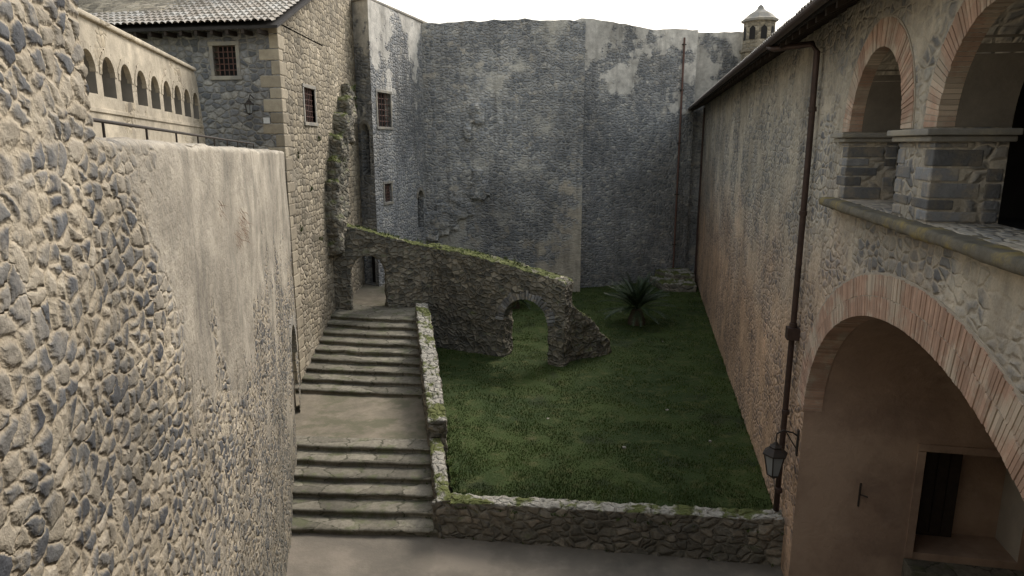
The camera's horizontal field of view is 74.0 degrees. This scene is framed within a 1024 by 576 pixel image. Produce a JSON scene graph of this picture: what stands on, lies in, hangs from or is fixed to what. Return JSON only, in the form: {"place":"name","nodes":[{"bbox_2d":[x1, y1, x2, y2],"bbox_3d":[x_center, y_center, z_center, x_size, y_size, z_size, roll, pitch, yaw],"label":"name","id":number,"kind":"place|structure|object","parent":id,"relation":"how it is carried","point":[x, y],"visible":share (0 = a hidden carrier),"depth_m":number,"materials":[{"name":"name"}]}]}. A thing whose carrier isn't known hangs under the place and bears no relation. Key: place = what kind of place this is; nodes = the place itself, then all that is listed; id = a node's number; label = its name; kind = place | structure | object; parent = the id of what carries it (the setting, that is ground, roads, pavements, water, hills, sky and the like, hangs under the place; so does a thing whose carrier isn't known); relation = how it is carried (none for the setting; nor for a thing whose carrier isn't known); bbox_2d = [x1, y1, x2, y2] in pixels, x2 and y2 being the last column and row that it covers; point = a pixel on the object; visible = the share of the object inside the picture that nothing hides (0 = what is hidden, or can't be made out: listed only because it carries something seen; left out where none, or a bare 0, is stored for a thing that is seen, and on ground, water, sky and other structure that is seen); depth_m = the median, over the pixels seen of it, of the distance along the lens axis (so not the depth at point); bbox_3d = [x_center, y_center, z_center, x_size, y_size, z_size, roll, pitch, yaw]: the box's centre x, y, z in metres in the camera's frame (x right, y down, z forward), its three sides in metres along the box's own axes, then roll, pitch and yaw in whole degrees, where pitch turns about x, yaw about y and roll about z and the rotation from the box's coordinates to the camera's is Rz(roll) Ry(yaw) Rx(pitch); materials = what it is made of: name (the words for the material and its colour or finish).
{"place":"outdoors","nodes":[
{"label":"outdoors","id":0,"kind":"place"},
{"bbox_2d":[78,16,295,547],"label":"wall","id":1,"kind":"structure","parent":0,"point":[106,91],"depth_m":14.21,"materials":[{"name":"beige stone"}]},
{"bbox_2d":[80,41,98,71],"bbox_3d":[-7.324,-3.981,11.631,0.107,0.468,0.909,-3,12,-12],"label":"arch ring","id":2,"kind":"object","parent":1,"relation":"attached to","point":[90,55],"visible":0.54,"depth_m":11.88,"materials":[{"name":"beige stone"}]},
{"bbox_2d":[99,49,117,78],"bbox_3d":[-7.537,-4.170,12.579,0.106,0.486,0.921,-3,12,-12],"label":"arch ring","id":3,"kind":"object","parent":1,"relation":"attached to","point":[108,57],"visible":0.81,"depth_m":12.75,"materials":[{"name":"beige stone"}]},
{"bbox_2d":[118,58,133,83],"bbox_3d":[-7.753,-4.343,13.545,0.106,0.468,0.946,-3,12,-12],"label":"arch ring","id":4,"kind":"object","parent":1,"relation":"attached to","point":[124,63],"visible":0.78,"depth_m":13.73,"materials":[{"name":"beige stone"}]},
{"bbox_2d":[77,8,195,70],"bbox_3d":[-7.487,-4.498,10.773,0.850,0.319,17.650,-3,12,-12],"label":"coping","id":5,"kind":"object","parent":1,"relation":"on","point":[100,22],"visible":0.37,"depth_m":13.71,"materials":[{"name":"beige stone"}]},
{"bbox_2d":[134,64,148,88],"bbox_3d":[-7.966,-4.533,14.499,0.106,0.485,0.936,-3,12,-12],"label":"arch ring","id":6,"kind":"object","parent":1,"relation":"attached to","point":[140,72],"visible":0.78,"depth_m":14.66,"materials":[{"name":"beige stone"}]},
{"bbox_2d":[90,106,203,127],"bbox_3d":[-7.283,-3.030,11.419,0.230,0.300,18.200,-3,12,-12],"label":"string course","id":7,"kind":"object","parent":1,"relation":"attached to","point":[108,111],"visible":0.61,"depth_m":14.29,"materials":[{"name":"beige stone"}]},
{"bbox_2d":[148,70,160,92],"bbox_3d":[-8.175,-4.708,15.436,0.104,0.479,0.940,-3,12,-12],"label":"arch ring","id":8,"kind":"object","parent":1,"relation":"attached to","point":[153,77],"visible":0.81,"depth_m":15.63,"materials":[{"name":"beige stone"}]},
{"bbox_2d":[161,75,172,96],"bbox_3d":[-8.392,-4.892,16.403,0.106,0.479,0.934,-3,12,-12],"label":"arch ring","id":9,"kind":"object","parent":1,"relation":"attached to","point":[165,82],"visible":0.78,"depth_m":16.60,"materials":[{"name":"beige stone"}]},
{"bbox_2d":[172,80,181,99],"bbox_3d":[-8.604,-5.068,17.352,0.105,0.473,0.946,-3,12,-12],"label":"arch ring","id":10,"kind":"object","parent":1,"relation":"attached to","point":[176,85],"visible":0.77,"depth_m":17.53,"materials":[{"name":"beige stone"}]},
{"bbox_2d":[182,84,190,102],"bbox_3d":[-8.820,-5.255,18.313,0.106,0.482,0.937,-3,12,-12],"label":"arch ring","id":11,"kind":"object","parent":1,"relation":"attached to","point":[186,90],"visible":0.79,"depth_m":18.50,"materials":[{"name":"beige stone"}]},
{"bbox_2d":[191,87,199,105],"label":"arch ring","id":12,"kind":"object","parent":1,"relation":"attached to","point":[195,94],"visible":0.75,"depth_m":19.47,"materials":[{"name":"beige stone"}]},
{"bbox_2d":[429,438,451,538],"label":"stair kerb wall","id":13,"kind":"structure","parent":0,"point":[442,495],"depth_m":16.39,"materials":[{"name":"grey stone"}]},
{"bbox_2d":[286,467,782,575],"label":"courtyard pavement","id":14,"kind":"structure","parent":0,"point":[316,554],"depth_m":15.00,"materials":[{"name":"grey stone"}]},
{"bbox_2d":[0,0,300,575],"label":"retaining wall","id":15,"kind":"structure","parent":14,"relation":"on","point":[189,377],"depth_m":4.98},
{"bbox_2d":[218,200,251,255],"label":"dry twigs","id":16,"kind":"object","parent":15,"relation":"attached to","point":[243,227],"visible":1,"depth_m":10.07,"materials":[{"name":"plant"}]},
{"bbox_2d":[289,315,297,361],"bbox_3d":[-6.238,1.461,18.934,0.302,1.355,2.693,-3,12,-14],"label":"doorway arch","id":17,"kind":"structure","parent":15,"relation":"attached to","point":[293,340],"depth_m":19.60,"materials":[{"name":"stone"}]},
{"bbox_2d":[291,284,436,535],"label":"stone staircase","id":18,"kind":"structure","parent":14,"relation":"on","point":[353,418],"depth_m":19.33,"materials":[{"name":"grey stone"}]},
{"bbox_2d":[333,223,441,344],"bbox_3d":[-5.122,-0.082,27.579,4.735,5.853,0.901,-2,12,-11],"label":"wall with doorway","id":19,"kind":"structure","parent":18,"relation":"on","point":[408,271],"depth_m":27.11,"materials":[{"name":"grey stone"}]},
{"bbox_2d":[351,0,427,285],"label":"wall","id":20,"kind":"structure","parent":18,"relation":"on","point":[388,56],"depth_m":31.95,"materials":[{"name":"stone"}]},
{"bbox_2d":[377,93,385,126],"bbox_3d":[-6.142,-8.179,31.265,0.020,1.540,1.440,3,12,14],"label":"window dark","id":21,"kind":"structure","parent":20,"relation":"in","point":[383,100],"depth_m":31.59,"materials":[{"name":"black"}]},
{"bbox_2d":[295,135,783,566],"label":"wall base weeds","id":22,"kind":"object","parent":14,"relation":"on","point":[454,483],"depth_m":17.32,"materials":[{"name":"green plant"}]},
{"bbox_2d":[431,492,784,566],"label":"front wall","id":23,"kind":"structure","parent":14,"relation":"on","point":[723,534],"depth_m":15.21,"materials":[{"name":"stone"}]},
{"bbox_2d":[377,0,809,32],"label":"sky","id":24,"kind":"structure","parent":0,"point":[704,16],"materials":[{"name":"white"}]},
{"bbox_2d":[436,281,772,509],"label":"lawn","id":25,"kind":"structure","parent":0,"point":[647,412],"depth_m":20.98,"materials":[{"name":"green plant"}]},
{"bbox_2d":[431,245,573,366],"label":"wall with arch","id":26,"kind":"structure","parent":25,"relation":"on","point":[471,291],"depth_m":26.71,"materials":[{"name":"grey stone"}]},
{"bbox_2d":[338,85,568,281],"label":"weeds","id":27,"kind":"object","parent":26,"relation":"on","point":[355,225],"visible":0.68,"depth_m":26.93,"materials":[{"name":"green plant"}]},
{"bbox_2d":[496,290,554,325],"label":"arch voussoirs","id":28,"kind":"object","parent":26,"relation":"attached to","point":[507,302],"visible":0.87,"depth_m":25.87,"materials":[{"name":"grey stone"}]},
{"bbox_2d":[422,18,585,291],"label":"wall","id":29,"kind":"structure","parent":25,"relation":"on","point":[522,81],"depth_m":36.33,"materials":[{"name":"grey stone"}]},
{"bbox_2d":[425,102,489,241],"bbox_3d":[-3.086,-6.151,36.557,3.969,7.398,0.582,-1,12,-4],"label":"masonry scar","id":30,"kind":"object","parent":29,"relation":"attached to","point":[443,219],"visible":0.96,"depth_m":36.74,"materials":[{"name":"grey stone"}]},
{"bbox_2d":[512,299,530,308],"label":"wall","id":31,"kind":"structure","parent":25,"relation":"on","point":[516,306],"depth_m":34.51,"materials":[{"name":"grey stone"}]},
{"bbox_2d":[569,304,610,360],"bbox_3d":[2.818,1.650,26.752,2.656,3.249,0.905,-7,14,-31],"label":"collapsed stub","id":32,"kind":"object","parent":25,"relation":"on","point":[589,339],"visible":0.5,"depth_m":26.44,"materials":[{"name":"grey stone"}]},
{"bbox_2d":[575,18,697,287],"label":"wall","id":33,"kind":"structure","parent":25,"relation":"on","point":[632,87],"depth_m":39.13,"materials":[{"name":"stone"}]},
{"bbox_2d":[672,37,685,267],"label":"rusty drainpipe","id":34,"kind":"object","parent":33,"relation":"attached to","point":[677,194],"visible":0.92,"depth_m":40.01,"materials":[{"name":"metal"}]},
{"bbox_2d":[598,272,675,326],"bbox_3d":[5.748,0.511,31.390,3.451,2.647,3.487,10,16,40],"label":"cycad palm","id":35,"kind":"object","parent":25,"relation":"on","point":[634,297],"visible":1,"depth_m":31.33,"materials":[{"name":"green plant"}]},
{"bbox_2d":[649,267,696,291],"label":"masonry remains","id":36,"kind":"object","parent":25,"relation":"on","point":[679,279],"visible":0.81,"depth_m":39.27,"materials":[{"name":"stone"}]},
{"label":"ground","id":37,"kind":"structure","parent":0,"visible":0},
{"bbox_2d":[127,25,364,380],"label":"walls","id":38,"kind":"structure","parent":37,"relation":"on","point":[326,72],"depth_m":22.61,"materials":[{"name":"grey stone"}]},
{"bbox_2d":[130,28,268,38],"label":"rafters","id":39,"kind":"object","parent":38,"relation":"attached to","point":[200,33],"visible":0.48,"depth_m":20.35,"materials":[{"name":"brown wood"}]},
{"bbox_2d":[78,0,322,44],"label":"gable","id":40,"kind":"structure","parent":38,"relation":"on","point":[306,20],"depth_m":22.64,"materials":[{"name":"beige stone"}]},
{"bbox_2d":[113,0,310,31],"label":"roof board","id":41,"kind":"object","parent":38,"relation":"on","point":[279,20],"visible":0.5,"depth_m":20.32,"materials":[{"name":"brown wood"}]},
{"bbox_2d":[90,0,298,24],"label":"roof tiles","id":42,"kind":"object","parent":41,"relation":"on","point":[198,11],"visible":0.53,"depth_m":21.02,"materials":[{"name":"grey tile"}]},
{"bbox_2d":[207,41,242,79],"bbox_3d":[-8.718,-6.928,20.764,1.070,1.120,0.255,2,12,9],"label":"front window surround","id":43,"kind":"object","parent":38,"relation":"attached to","point":[212,58],"visible":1,"depth_m":20.68,"materials":[{"name":"stone"}]},
{"bbox_2d":[214,46,236,75],"bbox_3d":[-8.719,-6.928,20.760,0.750,0.880,0.046,2,12,9],"label":"front window grille","id":44,"kind":"object","parent":43,"relation":"attached to","point":[228,58],"visible":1,"depth_m":20.75,"materials":[{"name":"brown metal"}]},
{"bbox_2d":[219,47,236,75],"bbox_3d":[-8.684,-6.973,20.974,0.790,0.920,0.020,2,12,9],"label":"dark front window","id":45,"kind":"structure","parent":38,"relation":"attached to","point":[226,61],"depth_m":20.97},
{"bbox_2d":[244,94,253,114],"bbox_3d":[-7.913,-5.557,20.604,0.259,0.625,0.438,7,14,29],"label":"wall lamp","id":46,"kind":"object","parent":38,"relation":"attached to","point":[248,104],"visible":1,"depth_m":20.51,"materials":[{"name":"metal"}]},
{"bbox_2d":[263,117,270,123],"bbox_3d":[-7.522,-5.138,20.856,0.223,0.200,0.028,2,12,9],"label":"enamel sign","id":47,"kind":"object","parent":38,"relation":"attached to","point":[266,120],"visible":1,"depth_m":20.84,"materials":[{"name":"metal"}]},
{"bbox_2d":[259,26,304,382],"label":"quoins","id":48,"kind":"object","parent":38,"relation":"attached to","point":[274,79],"visible":0.57,"depth_m":20.89,"materials":[{"name":"beige stone"}]},
{"bbox_2d":[302,83,318,125],"bbox_3d":[-7.072,-6.314,23.526,0.255,1.370,1.570,0,12,0],"label":"side window surround","id":49,"kind":"object","parent":38,"relation":"attached to","point":[313,88],"visible":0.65,"depth_m":23.55,"materials":[{"name":"stone"}]},
{"bbox_2d":[304,88,313,121],"bbox_3d":[-7.068,-6.314,23.526,0.046,1.130,1.250,0,12,0],"label":"side window grille","id":50,"kind":"object","parent":49,"relation":"attached to","point":[311,106],"visible":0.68,"depth_m":23.62,"materials":[{"name":"brown metal"}]},
{"bbox_2d":[321,0,354,61],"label":"block","id":51,"kind":"structure","parent":38,"relation":"on","point":[337,25],"depth_m":27.45,"materials":[{"name":"beige stone"}]},
{"bbox_2d":[325,83,356,256],"bbox_3d":[-6.866,-4.859,27.349,1.007,6.718,4.638,0,12,0],"label":"broken vault masonry","id":52,"kind":"object","parent":38,"relation":"attached to","point":[337,208],"visible":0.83,"depth_m":26.08,"materials":[{"name":"grey stone"}]},
{"bbox_2d":[415,303,447,473],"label":"stair parapet","id":53,"kind":"structure","parent":37,"relation":"on","point":[434,407],"depth_m":20.37,"materials":[{"name":"grey stone"}]},
{"bbox_2d":[685,32,742,272],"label":"wall","id":54,"kind":"structure","parent":37,"relation":"on","point":[718,56],"depth_m":40.29,"materials":[{"name":"stone"}]},
{"bbox_2d":[691,0,1023,575],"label":"castle wing","id":55,"kind":"structure","parent":37,"relation":"on","point":[906,409],"depth_m":12.64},
{"bbox_2d":[694,40,819,511],"bbox_3d":[7.985,-2.525,26.794,0.914,10.201,27.026,2,12,11],"label":"drainpipe","id":56,"kind":"object","parent":55,"relation":"attached to","point":[792,332],"visible":0.91,"depth_m":13.72,"materials":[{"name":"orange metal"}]},
{"bbox_2d":[688,0,828,109],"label":"roof gutter","id":57,"kind":"object","parent":55,"relation":"attached to","point":[813,6],"visible":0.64,"depth_m":12.94,"materials":[{"name":"orange metal"}]},
{"bbox_2d":[739,4,778,60],"bbox_3d":[14.100,-13.268,39.096,1.885,5.700,1.885,0,12,0],"label":"roof turret","id":58,"kind":"object","parent":55,"relation":"on","point":[759,23],"visible":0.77,"depth_m":38.19,"materials":[{"name":"stone"}]},
{"bbox_2d":[763,429,799,478],"bbox_3d":[5.421,3.354,13.790,0.676,1.096,0.438,0,12,0],"label":"wall lantern","id":59,"kind":"object","parent":55,"relation":"attached to","point":[775,453],"depth_m":13.68,"materials":[{"name":"metal"}]},
{"bbox_2d":[915,452,962,536],"bbox_3d":[8.519,4.065,13.775,0.930,2.080,0.080,2,12,11],"label":"gate door","id":60,"kind":"structure","parent":55,"relation":"in","point":[941,477],"depth_m":13.74,"materials":[{"name":"brown wood"}]},
{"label":"upper walkway","id":61,"kind":"structure","parent":0,"visible":0},
{"bbox_2d":[93,118,253,148],"bbox_3d":[-5.611,-2.282,12.591,0.038,1.311,15.074,-3,12,-14],"label":"metal handrail","id":62,"kind":"object","parent":61,"relation":"on","point":[103,121],"visible":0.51,"depth_m":8.69,"materials":[{"name":"metal"}]}
]}

